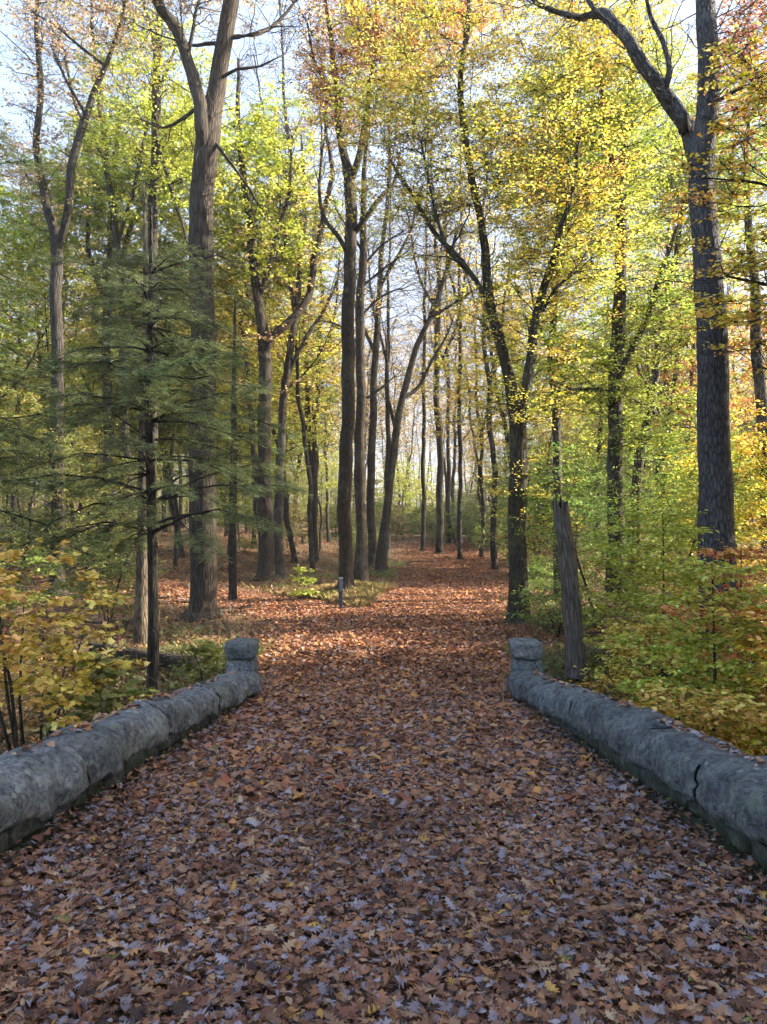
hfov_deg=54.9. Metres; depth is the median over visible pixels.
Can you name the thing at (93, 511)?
woodland shrub
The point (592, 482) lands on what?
understory tree
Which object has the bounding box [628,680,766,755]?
shrub
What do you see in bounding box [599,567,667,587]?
woodland shrub
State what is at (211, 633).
dry stems
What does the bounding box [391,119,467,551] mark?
broadleaf tree
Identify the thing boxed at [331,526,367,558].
woodland shrub
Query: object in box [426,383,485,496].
broadleaf tree
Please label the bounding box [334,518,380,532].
woodland shrub
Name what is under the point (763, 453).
understory tree
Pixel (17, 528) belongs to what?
woodland shrub
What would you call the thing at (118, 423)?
broadleaf tree
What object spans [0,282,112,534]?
broadleaf tree
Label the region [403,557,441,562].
fallen branch
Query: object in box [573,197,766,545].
broadleaf tree
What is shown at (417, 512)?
woodland shrub
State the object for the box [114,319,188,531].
broadleaf tree
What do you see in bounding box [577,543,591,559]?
woodland shrub
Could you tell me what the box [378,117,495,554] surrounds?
broadleaf tree
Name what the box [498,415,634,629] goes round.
understory tree
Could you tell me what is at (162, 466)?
broadleaf tree
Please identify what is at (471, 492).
woodland shrub
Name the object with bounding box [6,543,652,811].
path leaf litter
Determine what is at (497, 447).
broadleaf tree
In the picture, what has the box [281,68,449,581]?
broadleaf tree
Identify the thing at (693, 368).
broadleaf tree
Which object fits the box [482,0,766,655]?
broadleaf tree
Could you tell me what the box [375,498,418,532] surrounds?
woodland shrub
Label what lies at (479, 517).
woodland shrub
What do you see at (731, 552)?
beech sapling
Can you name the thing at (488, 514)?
woodland shrub
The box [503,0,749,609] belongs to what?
broadleaf tree
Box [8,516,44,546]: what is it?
woodland shrub
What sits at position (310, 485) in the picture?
broadleaf tree
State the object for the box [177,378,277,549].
understory tree
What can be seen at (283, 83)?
broadleaf tree
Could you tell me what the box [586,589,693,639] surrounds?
woodland shrub
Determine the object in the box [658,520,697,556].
woodland shrub
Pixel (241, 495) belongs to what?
understory tree
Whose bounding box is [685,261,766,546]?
broadleaf tree
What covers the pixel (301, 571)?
shrub
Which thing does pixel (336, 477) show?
understory tree
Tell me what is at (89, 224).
broadleaf tree
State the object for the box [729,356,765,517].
broadleaf tree
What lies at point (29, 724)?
broadleaf shrub
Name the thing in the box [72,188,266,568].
broadleaf tree
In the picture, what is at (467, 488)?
understory tree
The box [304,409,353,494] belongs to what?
broadleaf tree
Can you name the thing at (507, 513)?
woodland shrub
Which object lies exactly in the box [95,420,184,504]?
understory tree
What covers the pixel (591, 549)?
woodland shrub
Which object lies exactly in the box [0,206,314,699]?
conifer tree
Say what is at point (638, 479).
understory tree
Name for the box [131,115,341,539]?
broadleaf tree
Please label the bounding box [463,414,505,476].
broadleaf tree
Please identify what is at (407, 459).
broadleaf tree
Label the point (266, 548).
broadleaf tree
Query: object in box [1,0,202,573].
broadleaf tree
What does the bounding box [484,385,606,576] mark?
understory tree
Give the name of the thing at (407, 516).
woodland shrub
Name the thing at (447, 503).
broadleaf tree
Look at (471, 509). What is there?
woodland shrub
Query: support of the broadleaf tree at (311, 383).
on the ground at (220, 577)
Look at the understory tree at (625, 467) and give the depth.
63.01 m
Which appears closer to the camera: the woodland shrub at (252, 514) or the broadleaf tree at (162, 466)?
the woodland shrub at (252, 514)
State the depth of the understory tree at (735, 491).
21.97 m
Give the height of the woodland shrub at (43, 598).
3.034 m
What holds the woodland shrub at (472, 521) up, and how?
on the ground at (220, 577)
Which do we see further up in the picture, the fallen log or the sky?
the sky
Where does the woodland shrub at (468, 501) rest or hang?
on the ground at (220, 577)
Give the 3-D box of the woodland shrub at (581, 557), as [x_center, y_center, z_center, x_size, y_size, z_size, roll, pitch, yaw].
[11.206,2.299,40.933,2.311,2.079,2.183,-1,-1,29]
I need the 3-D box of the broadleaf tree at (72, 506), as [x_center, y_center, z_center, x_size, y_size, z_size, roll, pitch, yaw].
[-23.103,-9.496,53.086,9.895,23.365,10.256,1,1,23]
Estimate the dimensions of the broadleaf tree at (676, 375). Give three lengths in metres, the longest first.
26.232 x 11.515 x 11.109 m
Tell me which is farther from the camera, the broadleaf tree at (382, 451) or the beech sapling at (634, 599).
the broadleaf tree at (382, 451)
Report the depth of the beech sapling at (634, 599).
14.41 m
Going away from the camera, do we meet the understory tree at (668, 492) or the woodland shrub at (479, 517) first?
the woodland shrub at (479, 517)
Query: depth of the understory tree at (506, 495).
57.67 m
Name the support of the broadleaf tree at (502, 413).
on the ground at (220, 577)
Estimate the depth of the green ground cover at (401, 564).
19.72 m
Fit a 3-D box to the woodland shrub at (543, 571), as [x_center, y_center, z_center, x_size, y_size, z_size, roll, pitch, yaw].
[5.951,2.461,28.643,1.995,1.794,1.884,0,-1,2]
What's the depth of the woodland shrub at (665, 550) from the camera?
41.65 m
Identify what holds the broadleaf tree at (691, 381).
on the ground at (220, 577)
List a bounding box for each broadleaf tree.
[0,0,167,597]
[0,77,189,566]
[0,103,164,556]
[0,128,105,552]
[0,178,85,450]
[0,182,117,446]
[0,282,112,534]
[0,307,46,466]
[0,309,24,445]
[0,328,45,519]
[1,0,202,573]
[1,100,189,547]
[1,254,102,537]
[1,337,75,526]
[24,212,161,532]
[29,265,114,485]
[30,0,336,622]
[32,225,189,559]
[34,0,248,588]
[40,332,128,528]
[47,215,227,558]
[65,266,139,530]
[65,309,185,460]
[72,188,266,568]
[114,0,354,581]
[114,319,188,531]
[129,427,187,493]
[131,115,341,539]
[137,427,187,527]
[158,257,272,535]
[163,240,285,496]
[175,227,341,562]
[180,455,187,524]
[181,225,316,416]
[182,219,329,543]
[214,86,394,573]
[217,327,311,532]
[222,0,355,560]
[227,289,355,473]
[257,95,356,578]
[272,296,336,503]
[272,306,370,552]
[273,331,367,536]
[274,285,379,542]
[277,0,524,590]
[279,199,365,561]
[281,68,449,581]
[293,0,685,625]
[298,298,418,488]
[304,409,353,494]
[315,284,426,536]
[318,415,353,509]
[321,326,410,457]
[331,328,421,499]
[333,400,381,505]
[336,96,457,566]
[352,394,417,490]
[356,165,423,560]
[365,317,433,517]
[367,405,430,507]
[374,172,491,574]
[375,359,435,505]
[375,440,405,486]
[377,332,451,509]
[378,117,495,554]
[380,281,479,501]
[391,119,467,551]
[397,243,522,546]
[404,278,504,538]
[404,412,452,506]
[410,216,576,480]
[415,183,475,542]
[421,369,486,492]
[422,82,497,559]
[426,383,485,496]
[437,86,526,569]
[440,303,511,556]
[443,240,587,543]
[445,376,505,508]
[445,420,486,494]
[452,410,498,485]
[455,429,496,484]
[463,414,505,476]
[475,420,507,479]
[478,38,649,598]
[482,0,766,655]
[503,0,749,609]
[522,309,601,493]
[530,247,686,556]
[532,359,596,494]
[540,386,590,498]
[541,421,586,492]
[561,399,636,477]
[563,412,607,525]
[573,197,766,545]
[573,363,662,542]
[575,143,766,576]
[578,378,650,525]
[587,301,696,475]
[593,144,766,563]
[599,61,757,594]
[602,323,694,510]
[613,15,766,379]
[624,374,696,523]
[627,236,766,549]
[656,15,766,583]
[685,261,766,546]
[729,334,766,419]
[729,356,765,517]
[730,338,766,539]
[730,374,757,526]
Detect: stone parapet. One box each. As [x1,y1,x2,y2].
[0,638,262,875]
[507,638,766,888]
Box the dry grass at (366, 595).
[167,574,400,611]
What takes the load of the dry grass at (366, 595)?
on the ground at (220, 577)
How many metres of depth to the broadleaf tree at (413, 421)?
89.87 m
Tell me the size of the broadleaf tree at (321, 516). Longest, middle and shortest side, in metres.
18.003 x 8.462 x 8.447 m
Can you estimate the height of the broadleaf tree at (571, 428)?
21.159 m
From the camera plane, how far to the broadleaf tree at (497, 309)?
49.73 m
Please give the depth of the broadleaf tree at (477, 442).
99.45 m
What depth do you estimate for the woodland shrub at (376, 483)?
85.38 m
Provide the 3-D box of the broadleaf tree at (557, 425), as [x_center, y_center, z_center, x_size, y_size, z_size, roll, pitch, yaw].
[6.505,-6.944,27.113,6.492,21.193,5.613,0,-1,0]
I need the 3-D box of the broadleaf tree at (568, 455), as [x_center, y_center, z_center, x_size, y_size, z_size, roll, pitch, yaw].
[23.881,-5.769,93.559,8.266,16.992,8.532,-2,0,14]
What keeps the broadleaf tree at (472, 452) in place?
on the ground at (220, 577)
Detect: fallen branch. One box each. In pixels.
[83,615,133,623]
[220,599,257,611]
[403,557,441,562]
[550,621,603,633]
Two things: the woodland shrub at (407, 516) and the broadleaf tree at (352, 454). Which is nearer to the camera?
the woodland shrub at (407, 516)
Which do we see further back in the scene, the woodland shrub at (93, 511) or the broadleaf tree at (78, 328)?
the woodland shrub at (93, 511)
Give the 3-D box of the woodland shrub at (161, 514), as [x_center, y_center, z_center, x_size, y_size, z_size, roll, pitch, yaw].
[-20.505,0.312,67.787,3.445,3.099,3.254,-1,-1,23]
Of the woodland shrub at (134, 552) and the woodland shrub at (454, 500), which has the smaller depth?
the woodland shrub at (134, 552)
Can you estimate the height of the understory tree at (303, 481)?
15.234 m
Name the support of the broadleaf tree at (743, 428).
on the ground at (220, 577)
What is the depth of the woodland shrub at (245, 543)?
44.74 m
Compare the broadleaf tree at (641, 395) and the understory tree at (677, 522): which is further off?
the broadleaf tree at (641, 395)
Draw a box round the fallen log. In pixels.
[87,618,200,671]
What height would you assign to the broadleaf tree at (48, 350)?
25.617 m
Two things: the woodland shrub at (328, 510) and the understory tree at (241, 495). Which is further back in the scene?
the woodland shrub at (328, 510)
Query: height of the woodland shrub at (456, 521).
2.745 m
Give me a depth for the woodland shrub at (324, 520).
75.40 m
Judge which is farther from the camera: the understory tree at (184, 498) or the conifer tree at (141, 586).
the understory tree at (184, 498)
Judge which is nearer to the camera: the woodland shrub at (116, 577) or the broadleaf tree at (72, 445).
the woodland shrub at (116, 577)
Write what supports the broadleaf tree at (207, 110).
on the ground at (220, 577)
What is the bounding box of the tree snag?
[553,495,588,678]
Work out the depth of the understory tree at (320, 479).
100.52 m
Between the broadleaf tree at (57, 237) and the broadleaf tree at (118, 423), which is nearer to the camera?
the broadleaf tree at (57, 237)
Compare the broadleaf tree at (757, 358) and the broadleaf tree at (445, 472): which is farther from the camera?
the broadleaf tree at (445, 472)
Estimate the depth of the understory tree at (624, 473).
45.00 m
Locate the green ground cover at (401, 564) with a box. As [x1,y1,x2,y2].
[1,554,752,717]
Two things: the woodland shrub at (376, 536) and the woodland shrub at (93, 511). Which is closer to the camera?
the woodland shrub at (376, 536)
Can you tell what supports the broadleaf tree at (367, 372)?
on the ground at (220, 577)
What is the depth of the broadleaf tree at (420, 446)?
99.29 m
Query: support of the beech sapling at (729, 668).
on the ground at (220, 577)
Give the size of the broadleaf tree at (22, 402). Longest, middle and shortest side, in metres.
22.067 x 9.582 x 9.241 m
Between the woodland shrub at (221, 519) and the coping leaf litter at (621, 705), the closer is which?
the coping leaf litter at (621, 705)
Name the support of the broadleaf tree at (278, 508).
on the ground at (220, 577)
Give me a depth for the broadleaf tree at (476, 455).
56.66 m
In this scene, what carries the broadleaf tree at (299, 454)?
on the ground at (220, 577)
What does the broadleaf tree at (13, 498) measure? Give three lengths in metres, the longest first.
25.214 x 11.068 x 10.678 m
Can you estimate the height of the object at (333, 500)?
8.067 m
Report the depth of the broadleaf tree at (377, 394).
72.28 m
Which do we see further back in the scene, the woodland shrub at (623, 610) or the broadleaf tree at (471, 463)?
the broadleaf tree at (471, 463)
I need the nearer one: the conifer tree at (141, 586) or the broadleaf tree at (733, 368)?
the conifer tree at (141, 586)
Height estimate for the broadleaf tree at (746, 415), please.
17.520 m
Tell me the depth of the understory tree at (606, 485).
62.99 m
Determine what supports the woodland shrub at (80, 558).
on the ground at (220, 577)
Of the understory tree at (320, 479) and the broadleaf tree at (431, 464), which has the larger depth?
the broadleaf tree at (431, 464)
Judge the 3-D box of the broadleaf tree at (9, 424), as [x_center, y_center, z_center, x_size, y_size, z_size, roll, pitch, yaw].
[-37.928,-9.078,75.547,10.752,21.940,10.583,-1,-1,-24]
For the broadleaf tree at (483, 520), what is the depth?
47.93 m
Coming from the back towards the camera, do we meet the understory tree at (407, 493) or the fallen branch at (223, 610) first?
the understory tree at (407, 493)
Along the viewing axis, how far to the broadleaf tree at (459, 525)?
46.02 m
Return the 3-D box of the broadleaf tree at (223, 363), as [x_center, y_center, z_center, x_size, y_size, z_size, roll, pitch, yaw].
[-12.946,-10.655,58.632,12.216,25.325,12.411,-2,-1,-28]
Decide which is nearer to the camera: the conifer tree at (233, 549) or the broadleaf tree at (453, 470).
the conifer tree at (233, 549)
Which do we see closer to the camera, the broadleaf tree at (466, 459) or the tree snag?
the tree snag
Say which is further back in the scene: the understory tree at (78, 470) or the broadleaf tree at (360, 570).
the understory tree at (78, 470)
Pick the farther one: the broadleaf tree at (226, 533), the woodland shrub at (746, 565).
the broadleaf tree at (226, 533)
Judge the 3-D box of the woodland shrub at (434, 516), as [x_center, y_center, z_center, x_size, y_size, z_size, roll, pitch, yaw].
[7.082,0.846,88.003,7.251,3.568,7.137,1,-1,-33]
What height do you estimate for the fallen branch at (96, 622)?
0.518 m
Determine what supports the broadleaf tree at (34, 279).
on the ground at (220, 577)
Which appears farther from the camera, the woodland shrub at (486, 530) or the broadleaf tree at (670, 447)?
the broadleaf tree at (670, 447)
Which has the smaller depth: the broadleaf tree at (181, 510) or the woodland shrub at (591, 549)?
the woodland shrub at (591, 549)
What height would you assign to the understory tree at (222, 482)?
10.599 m
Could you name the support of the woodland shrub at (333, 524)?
on the ground at (220, 577)
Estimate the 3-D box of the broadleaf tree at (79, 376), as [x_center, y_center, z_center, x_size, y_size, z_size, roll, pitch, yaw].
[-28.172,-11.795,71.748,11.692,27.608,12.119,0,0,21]
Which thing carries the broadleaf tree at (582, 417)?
on the ground at (220, 577)
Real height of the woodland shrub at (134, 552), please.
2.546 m
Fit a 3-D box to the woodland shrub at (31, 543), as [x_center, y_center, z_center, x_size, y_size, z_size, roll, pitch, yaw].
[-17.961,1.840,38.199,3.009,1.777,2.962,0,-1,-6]
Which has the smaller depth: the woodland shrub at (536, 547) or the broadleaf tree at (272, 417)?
the woodland shrub at (536, 547)
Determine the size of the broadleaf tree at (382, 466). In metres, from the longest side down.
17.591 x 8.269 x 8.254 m
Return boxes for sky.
[0,0,766,506]
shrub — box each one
[0,528,71,651]
[0,537,158,753]
[0,546,20,587]
[0,604,123,740]
[1,497,38,524]
[3,522,36,539]
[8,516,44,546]
[8,533,66,556]
[38,528,134,605]
[40,642,160,732]
[49,526,170,630]
[78,508,96,529]
[101,525,164,568]
[113,505,135,534]
[156,502,170,525]
[161,639,226,688]
[217,495,238,530]
[237,535,257,552]
[243,500,294,539]
[283,500,321,551]
[288,564,318,598]
[302,502,355,522]
[317,501,355,537]
[317,510,334,531]
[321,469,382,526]
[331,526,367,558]
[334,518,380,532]
[336,477,404,519]
[353,528,378,548]
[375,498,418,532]
[375,507,399,533]
[377,508,411,540]
[379,476,444,528]
[390,502,427,538]
[401,496,444,534]
[417,511,456,539]
[419,504,455,525]
[419,531,435,543]
[426,513,474,533]
[427,500,479,542]
[431,492,490,512]
[433,489,488,522]
[444,472,499,514]
[452,520,488,541]
[461,473,537,522]
[463,506,506,546]
[464,513,480,535]
[468,515,507,554]
[474,495,535,546]
[487,494,550,540]
[497,544,534,561]
[498,578,608,637]
[501,511,552,572]
[502,537,552,570]
[527,552,552,595]
[576,529,624,573]
[576,537,600,570]
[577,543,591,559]
[578,569,595,597]
[579,587,630,629]
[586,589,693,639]
[597,540,677,614]
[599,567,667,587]
[603,612,652,631]
[642,537,678,567]
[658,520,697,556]
[736,546,766,621]
[737,518,762,587]
[737,539,765,605]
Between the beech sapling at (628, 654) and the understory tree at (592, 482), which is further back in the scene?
the understory tree at (592, 482)
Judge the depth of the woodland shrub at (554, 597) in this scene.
18.75 m
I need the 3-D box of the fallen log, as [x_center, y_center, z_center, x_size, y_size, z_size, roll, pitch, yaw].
[-5.063,2.737,15.394,2.758,1.022,0.409,0,-1,21]
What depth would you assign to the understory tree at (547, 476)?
74.71 m
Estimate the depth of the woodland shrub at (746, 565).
19.96 m
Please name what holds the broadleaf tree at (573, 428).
on the ground at (220, 577)
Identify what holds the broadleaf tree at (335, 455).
on the ground at (220, 577)
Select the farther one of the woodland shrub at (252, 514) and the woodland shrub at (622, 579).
the woodland shrub at (252, 514)
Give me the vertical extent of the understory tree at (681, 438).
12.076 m
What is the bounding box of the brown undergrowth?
[0,640,764,758]
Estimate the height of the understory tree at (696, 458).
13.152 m
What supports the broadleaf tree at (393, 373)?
on the ground at (220, 577)
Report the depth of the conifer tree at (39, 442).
13.01 m
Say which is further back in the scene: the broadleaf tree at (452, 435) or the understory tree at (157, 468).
the broadleaf tree at (452, 435)
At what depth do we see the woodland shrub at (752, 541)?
34.26 m
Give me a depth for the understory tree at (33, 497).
26.83 m
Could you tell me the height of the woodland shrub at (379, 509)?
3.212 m
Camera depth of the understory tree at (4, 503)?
46.50 m
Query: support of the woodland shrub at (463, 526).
on the ground at (220, 577)
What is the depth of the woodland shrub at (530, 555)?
37.74 m
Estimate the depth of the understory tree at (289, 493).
49.75 m
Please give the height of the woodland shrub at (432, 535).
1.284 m
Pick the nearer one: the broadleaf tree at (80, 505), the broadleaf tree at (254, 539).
the broadleaf tree at (254, 539)
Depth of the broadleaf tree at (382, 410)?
82.53 m
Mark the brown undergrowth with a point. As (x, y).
(184, 681)
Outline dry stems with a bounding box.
[3,584,710,750]
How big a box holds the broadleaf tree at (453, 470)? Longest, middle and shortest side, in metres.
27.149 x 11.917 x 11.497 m
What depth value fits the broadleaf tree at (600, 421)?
46.33 m
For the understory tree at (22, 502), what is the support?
on the ground at (220, 577)
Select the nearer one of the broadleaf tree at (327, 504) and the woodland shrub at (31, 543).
the woodland shrub at (31, 543)
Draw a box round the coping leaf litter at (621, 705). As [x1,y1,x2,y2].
[0,669,761,763]
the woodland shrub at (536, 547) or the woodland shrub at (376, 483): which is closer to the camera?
the woodland shrub at (536, 547)
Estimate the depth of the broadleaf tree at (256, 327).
54.14 m
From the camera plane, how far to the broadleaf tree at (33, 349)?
43.28 m
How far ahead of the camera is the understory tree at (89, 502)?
30.16 m
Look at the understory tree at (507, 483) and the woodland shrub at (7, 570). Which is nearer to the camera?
the woodland shrub at (7, 570)
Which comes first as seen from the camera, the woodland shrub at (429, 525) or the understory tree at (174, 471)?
the understory tree at (174, 471)
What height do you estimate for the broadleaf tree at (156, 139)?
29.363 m
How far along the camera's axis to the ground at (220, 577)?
33.60 m
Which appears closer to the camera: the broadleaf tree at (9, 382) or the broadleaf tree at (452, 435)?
the broadleaf tree at (9, 382)
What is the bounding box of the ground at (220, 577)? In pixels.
[0,501,766,757]
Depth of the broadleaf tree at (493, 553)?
39.90 m
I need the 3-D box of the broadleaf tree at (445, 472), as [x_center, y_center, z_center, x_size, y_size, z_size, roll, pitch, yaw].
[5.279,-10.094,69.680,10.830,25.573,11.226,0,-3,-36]
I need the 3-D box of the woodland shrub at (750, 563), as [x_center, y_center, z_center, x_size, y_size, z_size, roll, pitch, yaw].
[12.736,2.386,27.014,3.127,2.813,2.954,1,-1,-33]
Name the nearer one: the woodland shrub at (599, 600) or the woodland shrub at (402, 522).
the woodland shrub at (599, 600)
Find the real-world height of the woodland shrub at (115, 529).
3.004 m
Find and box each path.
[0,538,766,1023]
[4,567,487,649]
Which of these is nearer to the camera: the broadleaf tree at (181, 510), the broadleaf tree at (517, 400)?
the broadleaf tree at (517, 400)
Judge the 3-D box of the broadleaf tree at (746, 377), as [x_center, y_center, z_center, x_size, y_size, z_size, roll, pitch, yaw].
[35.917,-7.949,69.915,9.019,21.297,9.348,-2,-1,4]
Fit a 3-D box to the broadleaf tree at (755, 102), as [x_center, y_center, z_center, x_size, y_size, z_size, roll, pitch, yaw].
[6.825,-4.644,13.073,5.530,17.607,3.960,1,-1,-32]
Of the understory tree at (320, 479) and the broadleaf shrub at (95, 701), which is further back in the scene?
the understory tree at (320, 479)
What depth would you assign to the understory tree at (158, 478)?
82.73 m
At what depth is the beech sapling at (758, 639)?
8.50 m
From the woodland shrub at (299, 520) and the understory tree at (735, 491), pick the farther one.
the woodland shrub at (299, 520)
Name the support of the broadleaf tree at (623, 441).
on the ground at (220, 577)
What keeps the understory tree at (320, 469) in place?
on the ground at (220, 577)
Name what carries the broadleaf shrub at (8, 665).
on the ground at (220, 577)
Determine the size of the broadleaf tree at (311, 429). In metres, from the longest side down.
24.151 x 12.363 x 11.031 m
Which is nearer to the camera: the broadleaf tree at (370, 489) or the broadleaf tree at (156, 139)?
the broadleaf tree at (156, 139)
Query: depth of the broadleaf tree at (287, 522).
40.16 m
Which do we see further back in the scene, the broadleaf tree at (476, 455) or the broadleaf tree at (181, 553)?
the broadleaf tree at (476, 455)
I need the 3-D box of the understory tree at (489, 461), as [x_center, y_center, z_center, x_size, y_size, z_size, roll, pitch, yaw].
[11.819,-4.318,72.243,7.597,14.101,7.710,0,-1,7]
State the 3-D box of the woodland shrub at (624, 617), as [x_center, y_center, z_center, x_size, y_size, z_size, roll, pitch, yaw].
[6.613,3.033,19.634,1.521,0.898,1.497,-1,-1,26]
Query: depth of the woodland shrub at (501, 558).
41.85 m
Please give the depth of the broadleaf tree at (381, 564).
38.03 m
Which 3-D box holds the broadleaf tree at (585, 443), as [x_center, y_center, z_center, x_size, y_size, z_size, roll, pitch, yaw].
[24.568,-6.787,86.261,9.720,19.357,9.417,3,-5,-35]
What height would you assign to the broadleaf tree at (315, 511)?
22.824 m
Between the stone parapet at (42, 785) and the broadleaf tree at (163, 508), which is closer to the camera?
the stone parapet at (42, 785)
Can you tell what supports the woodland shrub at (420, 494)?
on the ground at (220, 577)
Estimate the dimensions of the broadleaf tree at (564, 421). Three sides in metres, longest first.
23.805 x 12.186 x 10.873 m
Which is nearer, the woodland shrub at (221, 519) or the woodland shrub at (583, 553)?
the woodland shrub at (583, 553)
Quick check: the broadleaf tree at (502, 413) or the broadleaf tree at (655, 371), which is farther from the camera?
the broadleaf tree at (502, 413)
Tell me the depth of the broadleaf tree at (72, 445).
42.76 m
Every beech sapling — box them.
[568,616,724,730]
[572,558,766,755]
[581,505,753,676]
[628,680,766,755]
[645,539,766,739]
[698,606,766,755]
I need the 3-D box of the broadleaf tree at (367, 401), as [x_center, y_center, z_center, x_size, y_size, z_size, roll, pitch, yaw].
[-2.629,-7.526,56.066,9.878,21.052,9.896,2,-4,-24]
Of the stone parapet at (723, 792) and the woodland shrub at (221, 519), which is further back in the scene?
the woodland shrub at (221, 519)
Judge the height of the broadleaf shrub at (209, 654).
1.446 m
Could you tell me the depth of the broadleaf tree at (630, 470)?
75.87 m
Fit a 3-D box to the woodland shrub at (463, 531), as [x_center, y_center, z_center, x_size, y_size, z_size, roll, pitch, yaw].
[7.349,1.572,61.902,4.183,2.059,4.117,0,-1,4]
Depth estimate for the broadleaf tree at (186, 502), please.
106.78 m
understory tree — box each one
[0,355,107,592]
[0,388,47,532]
[0,389,46,542]
[2,393,80,510]
[32,400,166,587]
[40,438,98,523]
[65,437,99,519]
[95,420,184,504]
[114,381,227,526]
[134,457,184,493]
[173,461,188,513]
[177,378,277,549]
[186,384,302,554]
[216,418,274,533]
[243,389,337,543]
[272,457,320,547]
[288,444,338,526]
[295,442,353,505]
[307,452,353,508]
[375,442,435,534]
[455,477,476,502]
[468,420,537,509]
[477,412,592,567]
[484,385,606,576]
[497,465,545,529]
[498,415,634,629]
[528,429,630,552]
[528,435,573,514]
[565,392,697,614]
[571,447,654,544]
[582,448,643,528]
[588,415,661,538]
[613,399,766,626]
[624,392,766,592]
[635,403,758,531]
[640,350,758,554]
[643,449,693,509]
[665,369,766,584]
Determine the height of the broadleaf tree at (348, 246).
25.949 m
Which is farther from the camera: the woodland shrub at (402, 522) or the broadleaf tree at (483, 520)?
the woodland shrub at (402, 522)
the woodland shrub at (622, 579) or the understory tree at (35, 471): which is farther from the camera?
the understory tree at (35, 471)
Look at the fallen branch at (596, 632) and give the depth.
18.89 m
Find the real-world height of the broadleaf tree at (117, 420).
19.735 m
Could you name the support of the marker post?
on the ground at (220, 577)
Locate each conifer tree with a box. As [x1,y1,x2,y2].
[0,63,98,557]
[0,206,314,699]
[22,182,224,647]
[166,297,298,600]
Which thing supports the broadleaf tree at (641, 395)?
on the ground at (220, 577)
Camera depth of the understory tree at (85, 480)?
76.37 m
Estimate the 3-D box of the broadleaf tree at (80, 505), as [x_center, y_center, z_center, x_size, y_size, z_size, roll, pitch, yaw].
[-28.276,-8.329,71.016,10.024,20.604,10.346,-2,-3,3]
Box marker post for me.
[339,577,342,608]
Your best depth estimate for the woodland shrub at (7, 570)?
22.35 m
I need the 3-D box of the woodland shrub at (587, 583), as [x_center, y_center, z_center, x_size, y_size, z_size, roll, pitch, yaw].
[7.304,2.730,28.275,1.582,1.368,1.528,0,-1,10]
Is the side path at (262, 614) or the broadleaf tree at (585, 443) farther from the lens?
the broadleaf tree at (585, 443)
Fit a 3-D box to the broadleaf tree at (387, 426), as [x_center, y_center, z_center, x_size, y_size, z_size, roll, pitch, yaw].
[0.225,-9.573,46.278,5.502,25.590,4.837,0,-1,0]
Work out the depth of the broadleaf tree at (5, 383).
50.97 m
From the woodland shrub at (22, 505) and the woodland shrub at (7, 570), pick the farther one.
the woodland shrub at (22, 505)
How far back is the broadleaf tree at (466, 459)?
110.34 m
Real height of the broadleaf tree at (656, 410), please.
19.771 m
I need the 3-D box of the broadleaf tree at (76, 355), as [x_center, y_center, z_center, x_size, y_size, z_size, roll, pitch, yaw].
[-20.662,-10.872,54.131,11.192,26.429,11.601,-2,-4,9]
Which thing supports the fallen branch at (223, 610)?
on the path leaf litter at (393, 683)

